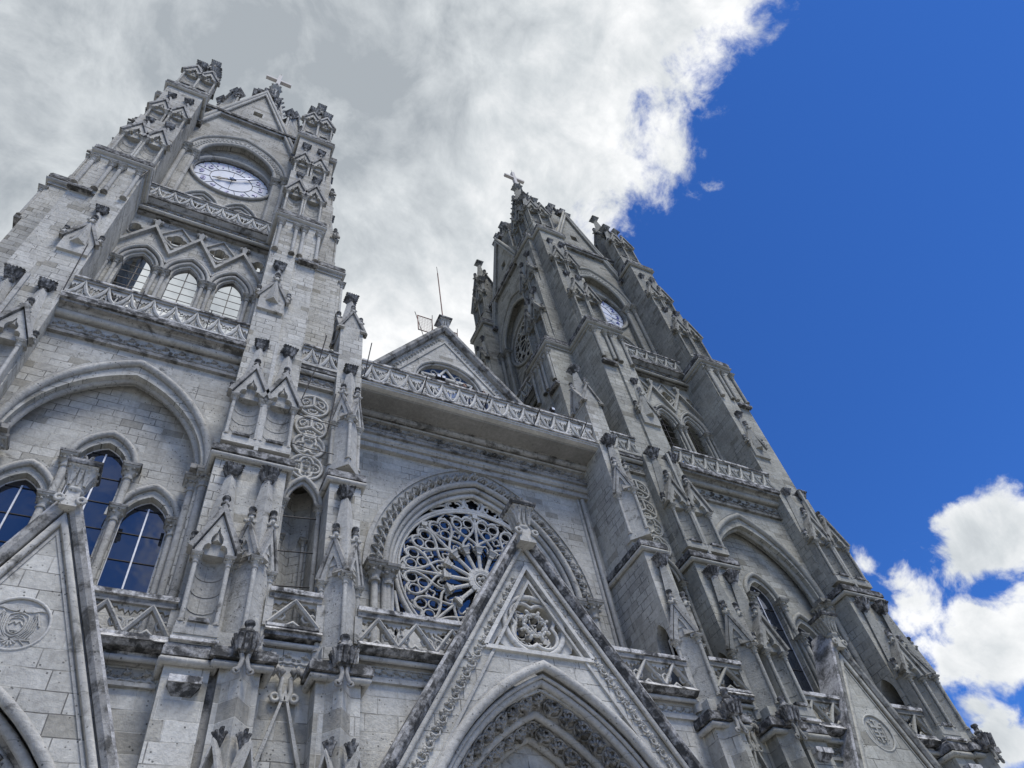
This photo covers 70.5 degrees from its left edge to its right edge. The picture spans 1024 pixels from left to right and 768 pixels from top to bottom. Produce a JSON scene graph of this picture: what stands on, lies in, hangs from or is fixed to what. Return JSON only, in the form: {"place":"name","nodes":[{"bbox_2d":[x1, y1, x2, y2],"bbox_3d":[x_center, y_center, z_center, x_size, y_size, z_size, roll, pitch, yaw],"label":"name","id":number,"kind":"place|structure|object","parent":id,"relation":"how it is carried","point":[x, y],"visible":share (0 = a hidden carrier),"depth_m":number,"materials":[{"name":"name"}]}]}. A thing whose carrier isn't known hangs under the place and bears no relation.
{"place":"outdoors","nodes":[
{"label":"outdoors","id":0,"kind":"place"},
{"bbox_2d":[0,0,1023,767],"label":"sky","id":1,"kind":"structure","parent":0,"point":[830,193],"materials":[{"name":"blue"}]},
{"label":"ground","id":2,"kind":"structure","parent":0,"visible":0},
{"bbox_2d":[0,59,1004,767],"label":"basilica","id":3,"kind":"structure","parent":2,"relation":"on","point":[204,563],"depth_m":24.75,"materials":[{"name":"stone"}]},
{"bbox_2d":[63,244,87,289],"bbox_3d":[-15.122,-4.096,25.118,0.041,2.606,0.395,9,-54,-17],"label":"metal rod","id":4,"kind":"object","parent":3,"relation":"attached to","point":[75,266],"visible":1,"depth_m":25.07,"materials":[{"name":"grey metal"}]},
{"bbox_2d":[301,368,315,398],"bbox_3d":[-7.241,0.057,25.707,0.470,1.909,0.042,-12,-51,0],"label":"metal rod","id":5,"kind":"object","parent":3,"relation":"attached to","point":[308,383],"visible":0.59,"depth_m":25.75,"materials":[{"name":"grey metal"}]},
{"bbox_2d":[291,442,333,454],"bbox_3d":[-6.528,2.078,23.504,1.508,0.234,0.040,13,-55,-19],"label":"steel cable","id":6,"kind":"object","parent":3,"relation":"attached to","point":[312,449],"visible":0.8,"depth_m":23.46,"materials":[{"name":"metal"}]},
{"bbox_2d":[297,414,337,426],"bbox_3d":[-6.672,1.213,24.628,1.509,0.284,0.036,13,-55,-19],"label":"steel cable","id":7,"kind":"object","parent":3,"relation":"attached to","point":[317,420],"visible":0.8,"depth_m":24.60,"materials":[{"name":"metal"}]},
{"bbox_2d":[318,335,326,363],"bbox_3d":[-7.312,-1.329,27.944,0.042,1.510,0.409,35,-65,-31],"label":"metal rod","id":8,"kind":"object","parent":3,"relation":"attached to","point":[322,349],"visible":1,"depth_m":27.91,"materials":[{"name":"grey metal"}]},
{"bbox_2d":[327,394,335,430],"bbox_3d":[-6.278,0.971,25.245,0.274,1.805,0.041,-31,-53,15],"label":"metal rod","id":9,"kind":"object","parent":3,"relation":"attached to","point":[331,412],"visible":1,"depth_m":25.17,"materials":[{"name":"grey metal"}]},
{"bbox_2d":[364,343,371,375],"bbox_3d":[-5.686,-0.987,28.623,0.041,1.612,0.549,27,-61,-27],"label":"metal rod","id":10,"kind":"object","parent":3,"relation":"attached to","point":[368,359],"visible":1,"depth_m":28.60,"materials":[{"name":"grey metal"}]},
{"bbox_2d":[415,312,432,333],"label":"antenna","id":11,"kind":"object","parent":3,"relation":"on","point":[421,327],"visible":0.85,"depth_m":40.07,"materials":[{"name":"metal"}]},
{"bbox_2d":[436,267,442,314],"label":"antenna mast","id":12,"kind":"object","parent":3,"relation":"on","point":[439,292],"visible":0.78,"depth_m":42.82,"materials":[{"name":"metal"}]},
{"bbox_2d":[418,373,466,387],"bbox_3d":[-2.921,-0.214,30.486,2.201,0.254,0.210,17,-56,-21],"label":"floodlight","id":13,"kind":"object","parent":3,"relation":"attached to","point":[440,377],"visible":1,"depth_m":30.42,"materials":[{"name":"metal"}]},
{"bbox_2d":[535,407,577,419],"bbox_3d":[1.991,1.244,32.485,2.201,0.254,0.210,17,-56,-21],"label":"floodlight","id":14,"kind":"object","parent":3,"relation":"attached to","point":[552,409],"visible":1,"depth_m":32.40,"materials":[{"name":"metal"}]}
]}

